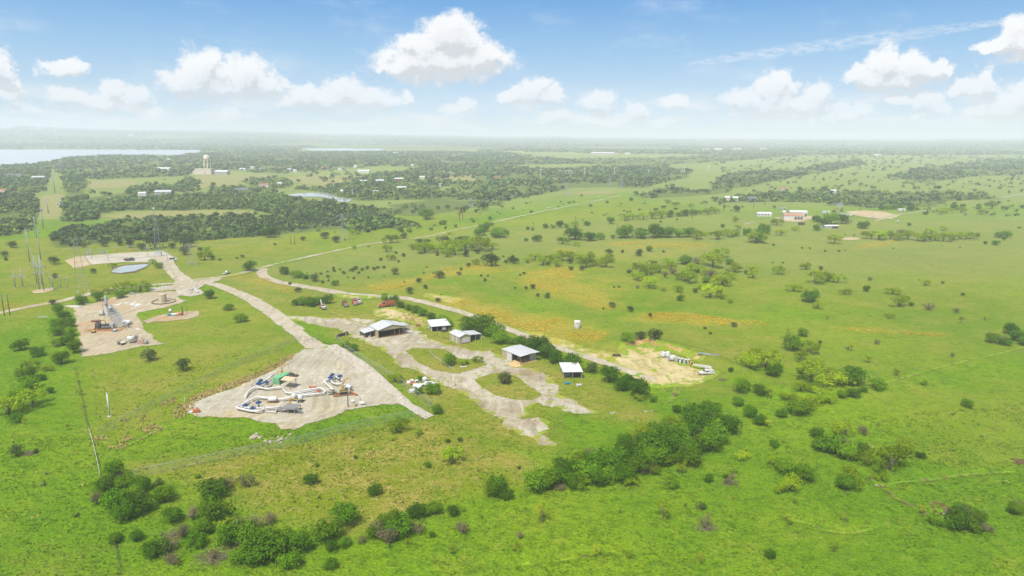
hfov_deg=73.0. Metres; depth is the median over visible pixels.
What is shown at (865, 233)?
mesquite bush
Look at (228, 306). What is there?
leafy tree
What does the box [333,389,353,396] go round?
engine skid
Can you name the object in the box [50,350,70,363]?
leafy tree
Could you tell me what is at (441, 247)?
mesquite bush
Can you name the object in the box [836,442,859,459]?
leafy tree
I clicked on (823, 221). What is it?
leafy tree
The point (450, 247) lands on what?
mesquite bush
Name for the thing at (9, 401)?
mesquite bush
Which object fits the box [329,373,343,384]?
pipeline
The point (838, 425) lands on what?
mesquite bush
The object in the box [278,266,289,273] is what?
leafy tree
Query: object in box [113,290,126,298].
leafy tree
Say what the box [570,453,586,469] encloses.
mesquite bush
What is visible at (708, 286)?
mesquite bush
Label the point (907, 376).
trail
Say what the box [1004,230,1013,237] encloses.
leafy tree
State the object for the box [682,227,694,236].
leafy tree
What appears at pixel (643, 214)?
mesquite bush
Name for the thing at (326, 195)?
pond
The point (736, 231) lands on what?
leafy tree
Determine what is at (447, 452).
mesquite bush
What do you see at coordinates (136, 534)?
leafy tree
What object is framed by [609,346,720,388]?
mixer yard
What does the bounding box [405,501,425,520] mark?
leafy tree
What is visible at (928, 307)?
bare shrub
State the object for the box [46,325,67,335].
leafy tree
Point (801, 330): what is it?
leafy tree
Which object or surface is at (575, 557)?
trail
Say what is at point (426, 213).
leafy tree
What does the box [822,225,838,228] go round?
farm shed
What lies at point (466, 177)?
field
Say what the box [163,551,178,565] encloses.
bare shrub
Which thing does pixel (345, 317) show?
trail
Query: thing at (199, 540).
leafy tree
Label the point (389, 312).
bare ground
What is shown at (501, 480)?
leafy tree
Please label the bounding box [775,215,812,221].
bare ground
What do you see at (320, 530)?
leafy tree
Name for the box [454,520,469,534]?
bare shrub
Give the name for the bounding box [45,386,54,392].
leafy tree
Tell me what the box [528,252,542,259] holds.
mesquite bush
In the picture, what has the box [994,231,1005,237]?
leafy tree
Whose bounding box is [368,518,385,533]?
bare shrub
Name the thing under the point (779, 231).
mesquite bush
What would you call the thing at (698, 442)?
leafy tree
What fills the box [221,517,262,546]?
leafy tree
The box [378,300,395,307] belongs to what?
dump truck
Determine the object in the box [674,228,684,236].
leafy tree
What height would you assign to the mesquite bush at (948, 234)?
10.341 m
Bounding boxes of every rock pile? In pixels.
[249,432,262,439]
[275,433,291,442]
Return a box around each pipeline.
[235,392,322,412]
[240,400,264,408]
[244,381,284,398]
[257,374,274,386]
[263,376,273,386]
[282,387,325,393]
[323,375,333,389]
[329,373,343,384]
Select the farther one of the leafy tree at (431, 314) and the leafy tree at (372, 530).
the leafy tree at (431, 314)
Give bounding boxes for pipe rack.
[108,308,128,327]
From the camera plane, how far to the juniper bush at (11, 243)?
526.52 m
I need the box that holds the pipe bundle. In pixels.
[697,352,718,355]
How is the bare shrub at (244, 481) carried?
on the ground at (992, 287)
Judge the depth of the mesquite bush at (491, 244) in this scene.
528.83 m
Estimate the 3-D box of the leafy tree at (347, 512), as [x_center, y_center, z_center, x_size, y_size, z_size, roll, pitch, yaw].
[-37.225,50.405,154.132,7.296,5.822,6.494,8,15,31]
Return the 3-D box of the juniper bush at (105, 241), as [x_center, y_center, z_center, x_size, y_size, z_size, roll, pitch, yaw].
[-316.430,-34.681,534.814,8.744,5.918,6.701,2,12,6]
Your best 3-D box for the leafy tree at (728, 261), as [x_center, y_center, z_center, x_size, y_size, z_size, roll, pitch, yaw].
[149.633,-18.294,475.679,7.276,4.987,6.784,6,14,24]
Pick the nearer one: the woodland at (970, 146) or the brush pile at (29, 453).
the brush pile at (29, 453)
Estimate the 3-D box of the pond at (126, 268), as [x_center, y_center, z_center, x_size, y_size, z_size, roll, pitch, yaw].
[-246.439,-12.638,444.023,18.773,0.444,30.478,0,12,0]
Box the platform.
[275,401,303,413]
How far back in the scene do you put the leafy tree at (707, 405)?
213.40 m
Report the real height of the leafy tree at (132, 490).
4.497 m
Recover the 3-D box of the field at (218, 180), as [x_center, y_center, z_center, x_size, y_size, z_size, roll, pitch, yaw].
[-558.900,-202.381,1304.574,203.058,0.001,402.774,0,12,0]
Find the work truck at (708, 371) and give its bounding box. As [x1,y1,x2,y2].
[698,369,714,374]
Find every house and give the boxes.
[138,192,147,195]
[154,190,172,194]
[158,167,172,170]
[193,168,214,174]
[234,188,249,190]
[258,183,269,186]
[357,170,370,172]
[591,152,613,153]
[745,197,757,200]
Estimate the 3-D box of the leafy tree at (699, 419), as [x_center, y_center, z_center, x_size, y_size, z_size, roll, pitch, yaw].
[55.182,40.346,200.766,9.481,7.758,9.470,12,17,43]
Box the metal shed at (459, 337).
[449,329,481,344]
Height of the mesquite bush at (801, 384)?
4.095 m
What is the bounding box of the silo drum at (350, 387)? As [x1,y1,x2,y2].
[343,383,352,390]
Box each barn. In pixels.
[214,170,229,174]
[782,213,803,219]
[788,210,807,216]
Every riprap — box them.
[149,285,169,289]
[329,344,432,416]
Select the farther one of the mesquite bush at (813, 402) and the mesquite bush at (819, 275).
the mesquite bush at (819, 275)
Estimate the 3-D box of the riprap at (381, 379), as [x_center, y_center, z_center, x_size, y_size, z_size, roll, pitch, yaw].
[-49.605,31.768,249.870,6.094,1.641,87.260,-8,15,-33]
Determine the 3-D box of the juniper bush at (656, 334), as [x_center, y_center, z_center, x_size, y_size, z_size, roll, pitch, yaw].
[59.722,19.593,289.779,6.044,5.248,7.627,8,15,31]
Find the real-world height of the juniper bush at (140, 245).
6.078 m
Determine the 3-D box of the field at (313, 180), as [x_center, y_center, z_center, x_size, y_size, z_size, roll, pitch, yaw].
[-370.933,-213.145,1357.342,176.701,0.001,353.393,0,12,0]
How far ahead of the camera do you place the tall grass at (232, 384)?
224.50 m
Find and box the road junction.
[149,264,221,291]
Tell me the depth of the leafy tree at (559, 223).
657.04 m
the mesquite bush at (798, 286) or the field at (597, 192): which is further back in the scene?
the field at (597, 192)
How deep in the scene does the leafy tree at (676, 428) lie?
197.76 m
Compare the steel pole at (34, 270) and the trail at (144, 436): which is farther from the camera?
the steel pole at (34, 270)
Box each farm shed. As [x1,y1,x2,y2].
[755,212,771,215]
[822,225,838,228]
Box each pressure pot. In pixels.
[291,392,297,400]
[297,393,303,402]
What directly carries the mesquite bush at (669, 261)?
on the ground at (992, 287)
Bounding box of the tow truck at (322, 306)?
[319,299,326,309]
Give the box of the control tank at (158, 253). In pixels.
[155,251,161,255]
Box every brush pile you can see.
[19,450,37,455]
[692,523,717,531]
[722,479,737,486]
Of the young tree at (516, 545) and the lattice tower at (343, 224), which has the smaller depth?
the young tree at (516, 545)
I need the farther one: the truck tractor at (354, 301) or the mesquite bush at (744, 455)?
the truck tractor at (354, 301)
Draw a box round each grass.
[94,310,473,458]
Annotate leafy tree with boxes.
[6,388,20,397]
[8,413,22,423]
[9,338,30,349]
[13,364,37,381]
[17,375,40,389]
[29,346,46,357]
[38,374,45,379]
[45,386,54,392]
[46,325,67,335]
[48,318,62,326]
[48,337,64,345]
[50,303,62,312]
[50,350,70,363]
[55,317,76,327]
[56,309,72,320]
[59,334,75,344]
[63,326,76,335]
[65,338,82,352]
[73,293,87,304]
[88,472,117,491]
[90,290,103,300]
[98,486,131,510]
[101,459,124,475]
[104,530,123,543]
[109,497,134,522]
[111,470,135,487]
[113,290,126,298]
[119,484,145,503]
[128,475,151,492]
[128,493,155,519]
[128,529,143,540]
[137,540,158,556]
[143,536,173,561]
[152,484,175,501]
[153,262,164,267]
[159,506,183,523]
[184,528,206,551]
[192,517,213,533]
[193,477,229,506]
[196,494,235,528]
[203,289,214,298]
[211,524,237,549]
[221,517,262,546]
[222,303,234,309]
[227,545,245,564]
[232,313,248,322]
[238,527,292,565]
[239,542,265,567]
[242,260,257,270]
[261,225,276,237]
[269,526,295,551]
[275,548,300,572]
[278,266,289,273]
[283,527,314,553]
[291,270,303,277]
[296,296,305,305]
[302,472,319,485]
[304,296,315,305]
[310,517,342,543]
[314,296,324,305]
[321,293,334,303]
[322,556,338,570]
[325,538,338,552]
[329,501,360,528]
[330,280,338,285]
[339,340,349,347]
[339,536,350,548]
[347,343,358,350]
[365,521,383,539]
[366,482,382,496]
[375,507,401,527]
[381,292,387,299]
[383,511,414,538]
[387,294,398,300]
[395,300,404,307]
[403,303,411,310]
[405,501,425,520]
[410,305,419,313]
[414,386,423,394]
[417,307,426,316]
[417,503,431,514]
[419,207,434,219]
[423,382,440,395]
[424,462,431,467]
[426,312,436,319]
[427,500,443,513]
[429,531,436,537]
[431,403,445,414]
[435,314,448,319]
[441,352,457,364]
[446,504,459,516]
[458,315,476,330]
[469,313,495,332]
[473,227,485,235]
[477,223,490,230]
[481,321,505,337]
[482,477,501,497]
[489,328,508,343]
[490,227,508,237]
[494,475,509,487]
[497,487,514,500]
[498,371,510,382]
[503,336,513,343]
[511,335,530,346]
[520,467,552,492]
[524,334,550,355]
[531,235,541,240]
[536,343,559,357]
[539,467,561,488]
[548,351,564,364]
[548,465,568,485]
[550,456,569,468]
[555,220,563,226]
[556,459,581,473]
[562,352,581,364]
[563,226,583,239]
[566,471,587,490]
[571,459,597,481]
[575,450,593,463]
[584,231,597,240]
[585,464,601,484]
[586,446,619,469]
[588,467,611,486]
[596,232,605,239]
[598,364,620,381]
[600,465,619,483]
[603,447,629,466]
[606,216,614,222]
[607,437,631,449]
[611,373,632,391]
[613,461,638,483]
[615,223,634,237]
[616,432,632,441]
[621,331,635,342]
[621,441,643,462]
[626,453,652,471]
[628,377,649,394]
[633,434,646,446]
[634,227,646,238]
[634,441,658,463]
[637,431,665,450]
[646,223,663,237]
[646,245,652,250]
[646,419,668,432]
[649,444,672,465]
[652,426,686,453]
[658,226,676,237]
[664,423,689,436]
[665,209,673,215]
[665,432,697,458]
[665,474,679,489]
[671,405,681,411]
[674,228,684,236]
[676,294,685,300]
[676,401,706,425]
[676,443,704,466]
[677,254,692,264]
[680,209,690,215]
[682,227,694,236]
[686,411,715,435]
[686,434,710,452]
[690,209,698,214]
[697,429,723,450]
[699,398,724,419]
[700,419,730,441]
[701,275,709,282]
[701,472,713,482]
[718,414,742,432]
[724,259,733,264]
[731,377,751,392]
[731,395,744,405]
[732,229,740,236]
[733,205,740,211]
[742,228,752,235]
[742,403,757,417]
[748,228,765,242]
[752,383,767,395]
[752,413,767,424]
[758,223,771,233]
[763,548,775,559]
[765,363,783,376]
[770,439,780,447]
[774,408,788,416]
[774,454,798,475]
[780,334,803,350]
[784,397,813,415]
[792,462,819,481]
[798,327,808,335]
[800,288,820,301]
[809,427,824,435]
[811,434,831,452]
[812,215,821,220]
[813,224,820,230]
[817,218,828,224]
[821,432,847,456]
[823,211,839,223]
[835,473,857,488]
[836,389,847,397]
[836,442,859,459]
[838,364,869,385]
[839,213,848,222]
[846,387,862,398]
[857,220,869,228]
[858,441,868,449]
[863,285,870,290]
[867,378,887,391]
[906,205,915,210]
[914,451,927,459]
[926,514,946,526]
[940,505,970,532]
[949,501,975,517]
[956,514,983,536]
[960,397,974,407]
[972,508,988,522]
[984,332,1000,343]
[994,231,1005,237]
[998,337,1012,344]
[1003,322,1018,331]
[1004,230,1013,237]
[1007,500,1023,514]
[1008,329,1023,340]
[1017,337,1023,344]
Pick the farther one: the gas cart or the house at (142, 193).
the house at (142, 193)
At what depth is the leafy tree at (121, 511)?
154.39 m
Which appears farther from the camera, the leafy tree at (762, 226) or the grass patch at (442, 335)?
the leafy tree at (762, 226)
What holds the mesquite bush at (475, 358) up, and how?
on the grass patch at (424, 356)
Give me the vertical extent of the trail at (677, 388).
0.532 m
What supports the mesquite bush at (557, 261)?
on the ground at (992, 287)
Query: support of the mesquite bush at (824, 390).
on the ground at (992, 287)
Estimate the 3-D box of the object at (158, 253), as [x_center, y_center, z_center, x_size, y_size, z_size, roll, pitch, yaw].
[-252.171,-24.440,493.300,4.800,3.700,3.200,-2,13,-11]
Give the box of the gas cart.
[188,408,199,413]
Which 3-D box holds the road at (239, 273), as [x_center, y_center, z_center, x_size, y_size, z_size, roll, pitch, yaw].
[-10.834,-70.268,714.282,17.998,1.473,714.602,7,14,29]
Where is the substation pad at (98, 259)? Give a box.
[85,251,177,264]
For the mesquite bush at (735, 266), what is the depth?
447.57 m
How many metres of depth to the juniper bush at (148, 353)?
262.71 m
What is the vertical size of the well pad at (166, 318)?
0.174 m
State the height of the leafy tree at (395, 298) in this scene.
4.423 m
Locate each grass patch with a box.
[303,326,349,343]
[406,348,486,372]
[430,331,449,337]
[475,373,540,399]
[518,414,540,418]
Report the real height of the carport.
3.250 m
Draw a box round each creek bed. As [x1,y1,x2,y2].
[668,388,681,402]
[868,475,893,492]
[928,501,949,512]
[1005,458,1023,463]
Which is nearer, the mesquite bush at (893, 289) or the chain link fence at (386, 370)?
the chain link fence at (386, 370)
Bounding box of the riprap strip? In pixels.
[328,344,433,418]
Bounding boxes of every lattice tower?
[64,237,89,293]
[153,207,160,250]
[183,243,196,264]
[337,214,347,240]
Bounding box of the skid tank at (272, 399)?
[267,395,278,402]
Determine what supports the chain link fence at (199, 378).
on the ground at (992, 287)
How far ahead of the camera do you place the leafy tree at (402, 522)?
149.16 m
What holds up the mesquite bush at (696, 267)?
on the ground at (992, 287)
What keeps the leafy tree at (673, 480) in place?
on the ground at (992, 287)
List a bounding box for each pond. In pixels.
[111,264,148,272]
[290,192,352,201]
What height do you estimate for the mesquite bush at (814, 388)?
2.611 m
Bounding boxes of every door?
[462,337,469,342]
[507,352,510,360]
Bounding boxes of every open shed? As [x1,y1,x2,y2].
[359,320,413,337]
[427,318,449,330]
[502,345,538,366]
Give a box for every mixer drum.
[660,351,665,357]
[668,354,676,361]
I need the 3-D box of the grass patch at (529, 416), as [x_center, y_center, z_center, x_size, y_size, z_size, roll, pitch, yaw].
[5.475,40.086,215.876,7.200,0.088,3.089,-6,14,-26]
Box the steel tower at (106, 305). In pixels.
[102,296,108,315]
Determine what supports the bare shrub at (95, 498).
on the ground at (992, 287)
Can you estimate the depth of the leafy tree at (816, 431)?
199.25 m
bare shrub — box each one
[88,490,101,504]
[150,524,185,539]
[161,536,182,552]
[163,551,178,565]
[174,523,191,536]
[185,504,199,520]
[191,546,235,568]
[206,550,217,558]
[219,476,234,488]
[219,540,241,549]
[230,517,243,525]
[237,473,257,487]
[244,514,266,525]
[265,511,277,525]
[356,535,366,543]
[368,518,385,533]
[374,527,397,546]
[410,519,425,533]
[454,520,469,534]
[496,371,512,384]
[552,484,564,490]
[636,461,655,474]
[690,256,702,263]
[699,514,712,528]
[705,270,715,276]
[856,426,869,434]
[922,303,936,309]
[954,503,973,515]
[978,521,995,532]
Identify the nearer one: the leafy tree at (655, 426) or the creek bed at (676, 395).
the leafy tree at (655, 426)
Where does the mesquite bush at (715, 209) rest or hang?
on the ground at (992, 287)
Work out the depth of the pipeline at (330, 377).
241.09 m
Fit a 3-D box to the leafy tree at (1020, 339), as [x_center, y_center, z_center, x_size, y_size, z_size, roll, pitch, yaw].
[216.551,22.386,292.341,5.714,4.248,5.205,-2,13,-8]
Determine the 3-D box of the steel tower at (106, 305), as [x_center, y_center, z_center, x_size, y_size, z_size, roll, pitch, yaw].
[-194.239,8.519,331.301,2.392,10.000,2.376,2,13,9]
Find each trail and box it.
[114,425,168,449]
[327,309,370,324]
[496,562,529,569]
[510,548,643,566]
[668,385,681,401]
[792,518,872,533]
[869,347,1023,387]
[871,477,966,526]
[886,471,1014,486]
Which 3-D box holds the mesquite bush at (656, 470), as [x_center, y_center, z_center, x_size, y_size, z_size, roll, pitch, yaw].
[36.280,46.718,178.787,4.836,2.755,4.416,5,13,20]
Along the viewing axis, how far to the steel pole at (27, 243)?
462.80 m
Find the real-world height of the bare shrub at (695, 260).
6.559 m
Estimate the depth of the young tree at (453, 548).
142.78 m
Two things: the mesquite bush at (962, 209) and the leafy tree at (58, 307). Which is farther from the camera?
the mesquite bush at (962, 209)
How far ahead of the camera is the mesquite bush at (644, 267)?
431.51 m
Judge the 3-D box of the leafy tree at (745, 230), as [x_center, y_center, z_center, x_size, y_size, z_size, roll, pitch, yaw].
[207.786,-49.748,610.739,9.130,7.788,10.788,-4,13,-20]
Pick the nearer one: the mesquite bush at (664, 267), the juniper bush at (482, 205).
the mesquite bush at (664, 267)
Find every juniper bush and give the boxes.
[0,251,7,256]
[4,240,17,247]
[6,443,26,456]
[47,256,59,264]
[97,239,108,246]
[115,240,124,245]
[125,239,133,247]
[136,242,146,249]
[139,348,156,361]
[143,231,167,248]
[153,478,162,485]
[172,357,191,370]
[173,233,192,247]
[179,245,189,254]
[310,274,318,281]
[320,232,329,238]
[331,236,340,242]
[391,267,397,274]
[432,270,444,277]
[435,235,449,241]
[455,235,469,242]
[478,202,487,209]
[480,252,500,265]
[511,258,519,262]
[586,362,599,373]
[605,248,613,253]
[634,249,643,255]
[634,331,645,339]
[646,328,662,339]
[695,501,706,510]
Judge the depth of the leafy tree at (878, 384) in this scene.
236.18 m
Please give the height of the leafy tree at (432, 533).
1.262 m
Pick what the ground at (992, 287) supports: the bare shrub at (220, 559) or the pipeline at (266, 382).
the bare shrub at (220, 559)
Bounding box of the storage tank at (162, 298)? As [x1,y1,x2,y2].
[158,293,166,302]
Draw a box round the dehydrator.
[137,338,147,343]
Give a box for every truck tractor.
[341,300,348,305]
[352,298,357,305]
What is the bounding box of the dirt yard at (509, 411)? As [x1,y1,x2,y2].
[288,316,602,446]
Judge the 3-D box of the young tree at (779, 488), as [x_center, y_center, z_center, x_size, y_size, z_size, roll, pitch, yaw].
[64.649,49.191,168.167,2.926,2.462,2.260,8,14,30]
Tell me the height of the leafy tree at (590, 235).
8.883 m
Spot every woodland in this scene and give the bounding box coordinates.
[0,125,1023,154]
[0,161,1023,215]
[0,189,1023,568]
[51,150,1023,199]
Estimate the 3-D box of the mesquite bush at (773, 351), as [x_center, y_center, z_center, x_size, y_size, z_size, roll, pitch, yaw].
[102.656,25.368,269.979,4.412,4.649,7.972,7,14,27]
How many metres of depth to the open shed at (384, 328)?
301.78 m
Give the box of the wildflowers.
[1,201,965,343]
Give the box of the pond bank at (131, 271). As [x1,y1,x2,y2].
[110,263,150,273]
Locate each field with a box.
[37,194,64,219]
[88,180,138,188]
[101,210,252,218]
[195,175,272,188]
[288,174,358,184]
[434,172,475,181]
[576,190,614,194]
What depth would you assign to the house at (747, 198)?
937.50 m
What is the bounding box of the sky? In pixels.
[0,0,1023,139]
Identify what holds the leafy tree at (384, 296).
on the ground at (992, 287)
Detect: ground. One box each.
[0,127,1023,575]
[32,288,51,292]
[335,293,377,298]
[372,306,438,327]
[423,293,463,303]
[515,328,615,361]
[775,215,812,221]
[843,237,860,239]
[845,210,898,218]
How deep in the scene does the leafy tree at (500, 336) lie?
290.13 m
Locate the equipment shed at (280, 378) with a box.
[272,372,296,388]
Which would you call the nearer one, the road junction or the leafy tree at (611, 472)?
the leafy tree at (611, 472)
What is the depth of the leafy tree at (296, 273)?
424.04 m
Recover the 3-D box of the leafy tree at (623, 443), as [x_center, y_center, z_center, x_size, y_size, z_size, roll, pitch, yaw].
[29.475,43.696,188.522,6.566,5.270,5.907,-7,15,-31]
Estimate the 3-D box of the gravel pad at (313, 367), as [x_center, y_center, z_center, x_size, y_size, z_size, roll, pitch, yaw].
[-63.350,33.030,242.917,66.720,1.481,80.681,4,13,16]
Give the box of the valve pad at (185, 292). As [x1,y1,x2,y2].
[176,288,202,295]
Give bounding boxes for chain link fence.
[99,336,298,433]
[130,404,426,471]
[337,335,431,400]
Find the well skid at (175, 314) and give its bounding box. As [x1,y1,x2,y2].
[167,313,181,315]
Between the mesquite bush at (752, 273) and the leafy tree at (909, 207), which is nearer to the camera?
the mesquite bush at (752, 273)
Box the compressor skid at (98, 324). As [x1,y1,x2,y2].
[91,319,114,329]
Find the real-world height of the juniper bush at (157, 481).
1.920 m
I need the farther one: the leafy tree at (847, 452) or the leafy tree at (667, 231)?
the leafy tree at (667, 231)
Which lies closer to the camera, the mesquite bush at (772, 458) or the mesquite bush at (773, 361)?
the mesquite bush at (772, 458)
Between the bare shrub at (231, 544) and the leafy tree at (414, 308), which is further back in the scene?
the leafy tree at (414, 308)
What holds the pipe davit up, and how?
on the gravel pad at (313, 367)
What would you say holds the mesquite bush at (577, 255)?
on the ground at (992, 287)
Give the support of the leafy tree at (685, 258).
on the ground at (992, 287)
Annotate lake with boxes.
[0,150,200,165]
[307,148,382,150]
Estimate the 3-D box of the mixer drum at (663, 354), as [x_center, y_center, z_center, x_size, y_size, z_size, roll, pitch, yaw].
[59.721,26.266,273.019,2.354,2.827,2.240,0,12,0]
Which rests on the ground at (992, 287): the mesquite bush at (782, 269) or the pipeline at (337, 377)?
the mesquite bush at (782, 269)
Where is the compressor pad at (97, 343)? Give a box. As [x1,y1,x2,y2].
[70,291,186,356]
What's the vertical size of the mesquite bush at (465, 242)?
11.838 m
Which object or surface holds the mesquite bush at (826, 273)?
on the ground at (992, 287)
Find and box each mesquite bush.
[0,395,25,414]
[12,383,48,406]
[17,359,43,369]
[40,365,53,371]
[102,287,115,293]
[109,279,130,291]
[128,280,152,290]
[195,250,211,259]
[202,246,212,252]
[212,514,237,527]
[381,234,400,242]
[381,245,391,251]
[384,371,403,381]
[384,416,409,432]
[386,254,396,259]
[413,240,432,252]
[413,428,422,437]
[429,243,444,250]
[439,444,464,463]
[441,250,451,256]
[444,239,459,246]
[445,243,463,254]
[455,237,474,250]
[457,358,468,364]
[470,235,491,250]
[471,355,483,361]
[486,241,497,248]
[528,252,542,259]
[536,257,550,264]
[543,254,559,262]
[551,249,574,260]
[553,258,562,264]
[556,237,570,242]
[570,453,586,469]
[571,220,578,225]
[573,252,586,262]
[577,477,590,488]
[579,257,595,267]
[579,362,589,369]
[586,251,596,257]
[592,256,601,264]
[598,255,613,266]
[605,253,615,259]
[620,214,631,219]
[624,474,640,484]
[628,213,639,219]
[630,422,651,440]
[631,271,646,280]
[632,262,649,273]
[634,392,646,400]
[636,211,649,218]
[641,275,658,287]
[645,463,661,473]
[646,264,656,274]
[649,211,657,218]
[653,209,668,218]
[655,263,667,272]
[660,414,682,425]
[660,452,683,464]
[662,258,675,263]
[665,263,676,268]
[672,285,682,291]
[673,273,683,279]
[679,269,698,281]
[685,262,694,269]
[690,228,703,238]
[692,264,704,272]
[698,249,724,266]
[700,283,724,296]
[701,208,712,214]
[708,230,727,239]
[710,270,734,285]
[711,206,721,212]
[711,247,729,255]
[722,227,735,236]
[728,262,744,271]
[734,350,762,368]
[734,449,751,460]
[745,230,767,242]
[745,264,759,269]
[747,269,758,277]
[748,346,770,358]
[752,350,785,368]
[767,456,776,464]
[769,360,784,370]
[770,218,783,225]
[770,347,780,357]
[772,264,785,273]
[773,229,787,235]
[778,472,802,492]
[779,390,798,400]
[784,282,803,291]
[792,350,808,360]
[792,379,811,391]
[795,356,827,381]
[796,395,816,409]
[800,262,810,268]
[802,339,820,352]
[804,267,827,282]
[805,385,819,391]
[808,394,825,403]
[812,301,824,308]
[813,369,851,386]
[817,388,832,399]
[819,391,838,403]
[822,271,835,280]
[825,367,838,372]
[827,232,842,243]
[828,273,848,282]
[831,419,857,434]
[836,464,864,489]
[837,288,851,294]
[856,450,875,464]
[860,231,880,238]
[870,445,913,471]
[873,230,888,239]
[874,471,889,482]
[884,230,898,238]
[884,286,901,293]
[884,313,895,317]
[891,294,911,306]
[892,231,906,239]
[895,437,916,450]
[901,229,914,238]
[912,231,923,240]
[919,231,935,240]
[924,227,937,233]
[932,230,955,240]
[935,208,945,214]
[951,232,960,239]
[955,206,966,212]
[957,231,974,239]
[967,232,979,238]
[976,209,986,214]
[984,200,998,208]
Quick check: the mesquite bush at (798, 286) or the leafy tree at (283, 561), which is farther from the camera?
the mesquite bush at (798, 286)
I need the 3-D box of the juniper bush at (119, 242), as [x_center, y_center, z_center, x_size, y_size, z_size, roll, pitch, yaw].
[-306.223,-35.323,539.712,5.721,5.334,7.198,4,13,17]
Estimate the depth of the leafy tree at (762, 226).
620.25 m
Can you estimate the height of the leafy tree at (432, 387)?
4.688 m
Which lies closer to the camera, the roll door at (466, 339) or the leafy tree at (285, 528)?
the leafy tree at (285, 528)
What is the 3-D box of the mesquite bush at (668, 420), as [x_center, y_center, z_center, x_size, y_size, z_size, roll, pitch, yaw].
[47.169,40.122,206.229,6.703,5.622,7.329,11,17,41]
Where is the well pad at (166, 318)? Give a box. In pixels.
[144,311,198,322]
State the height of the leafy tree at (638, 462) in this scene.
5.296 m
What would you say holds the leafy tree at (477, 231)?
on the ground at (992, 287)
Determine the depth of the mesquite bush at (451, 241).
521.82 m
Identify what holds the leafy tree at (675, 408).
on the ground at (992, 287)
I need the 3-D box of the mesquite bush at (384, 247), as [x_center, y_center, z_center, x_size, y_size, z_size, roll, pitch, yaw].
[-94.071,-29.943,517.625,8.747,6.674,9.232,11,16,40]
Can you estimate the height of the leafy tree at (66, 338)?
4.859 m
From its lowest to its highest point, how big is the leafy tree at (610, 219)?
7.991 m
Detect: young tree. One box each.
[449,543,455,552]
[510,540,521,551]
[534,503,551,522]
[591,543,601,554]
[653,501,671,517]
[676,459,686,473]
[695,552,705,563]
[763,387,771,398]
[773,485,783,493]
[782,512,793,523]
[829,542,839,551]
[917,503,925,512]
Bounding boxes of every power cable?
[78,186,553,257]
[79,183,562,248]
[86,185,563,257]
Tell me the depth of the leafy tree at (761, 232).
570.80 m
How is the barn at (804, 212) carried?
on the ground at (992, 287)
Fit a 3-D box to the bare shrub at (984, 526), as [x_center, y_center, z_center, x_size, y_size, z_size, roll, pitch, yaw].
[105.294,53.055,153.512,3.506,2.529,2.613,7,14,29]
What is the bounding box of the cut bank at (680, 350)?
[618,336,705,361]
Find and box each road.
[0,283,173,313]
[150,255,190,280]
[192,195,622,280]
[207,282,327,348]
[256,268,655,379]
[875,209,933,220]
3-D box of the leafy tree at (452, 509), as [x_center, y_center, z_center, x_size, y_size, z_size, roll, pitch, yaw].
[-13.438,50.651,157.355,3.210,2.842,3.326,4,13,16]
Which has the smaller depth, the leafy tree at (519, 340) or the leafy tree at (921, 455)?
the leafy tree at (921, 455)
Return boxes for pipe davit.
[341,378,350,389]
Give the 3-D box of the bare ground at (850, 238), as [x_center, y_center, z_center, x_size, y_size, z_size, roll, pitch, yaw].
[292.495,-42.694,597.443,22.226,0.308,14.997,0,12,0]
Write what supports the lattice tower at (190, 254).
on the ground at (992, 287)
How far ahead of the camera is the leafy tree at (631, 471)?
172.75 m
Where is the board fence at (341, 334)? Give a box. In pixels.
[336,332,348,336]
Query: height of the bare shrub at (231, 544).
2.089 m
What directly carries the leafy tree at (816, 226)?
on the ground at (992, 287)
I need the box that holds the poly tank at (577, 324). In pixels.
[574,320,580,328]
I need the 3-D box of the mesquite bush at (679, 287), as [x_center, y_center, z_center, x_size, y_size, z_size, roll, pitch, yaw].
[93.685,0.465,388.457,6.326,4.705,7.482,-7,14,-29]
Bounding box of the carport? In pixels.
[559,362,582,378]
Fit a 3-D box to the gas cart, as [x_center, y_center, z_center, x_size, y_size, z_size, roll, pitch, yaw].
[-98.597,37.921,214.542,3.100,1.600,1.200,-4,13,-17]
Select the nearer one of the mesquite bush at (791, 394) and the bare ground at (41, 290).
the mesquite bush at (791, 394)
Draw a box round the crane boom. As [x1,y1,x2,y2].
[693,364,713,369]
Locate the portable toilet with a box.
[351,399,355,406]
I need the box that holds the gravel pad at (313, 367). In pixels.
[187,344,398,429]
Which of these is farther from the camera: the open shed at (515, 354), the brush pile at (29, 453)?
the open shed at (515, 354)
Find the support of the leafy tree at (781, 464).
on the ground at (992, 287)
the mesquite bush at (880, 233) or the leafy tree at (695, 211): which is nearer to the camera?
the mesquite bush at (880, 233)
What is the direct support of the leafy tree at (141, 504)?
on the ground at (992, 287)
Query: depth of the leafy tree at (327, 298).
356.64 m
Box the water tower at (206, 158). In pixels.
[203,155,210,168]
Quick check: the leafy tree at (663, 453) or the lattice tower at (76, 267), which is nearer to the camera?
the leafy tree at (663, 453)
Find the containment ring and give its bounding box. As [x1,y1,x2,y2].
[152,298,175,304]
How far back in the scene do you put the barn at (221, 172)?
1509.45 m
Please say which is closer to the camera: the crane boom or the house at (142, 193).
the crane boom
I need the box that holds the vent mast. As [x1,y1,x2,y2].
[106,393,111,416]
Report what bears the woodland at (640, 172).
on the ground at (992, 287)
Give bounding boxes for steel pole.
[22,230,30,262]
[30,255,38,284]
[31,259,41,289]
[34,229,41,260]
[36,258,45,290]
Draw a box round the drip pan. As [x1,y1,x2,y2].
[84,329,122,331]

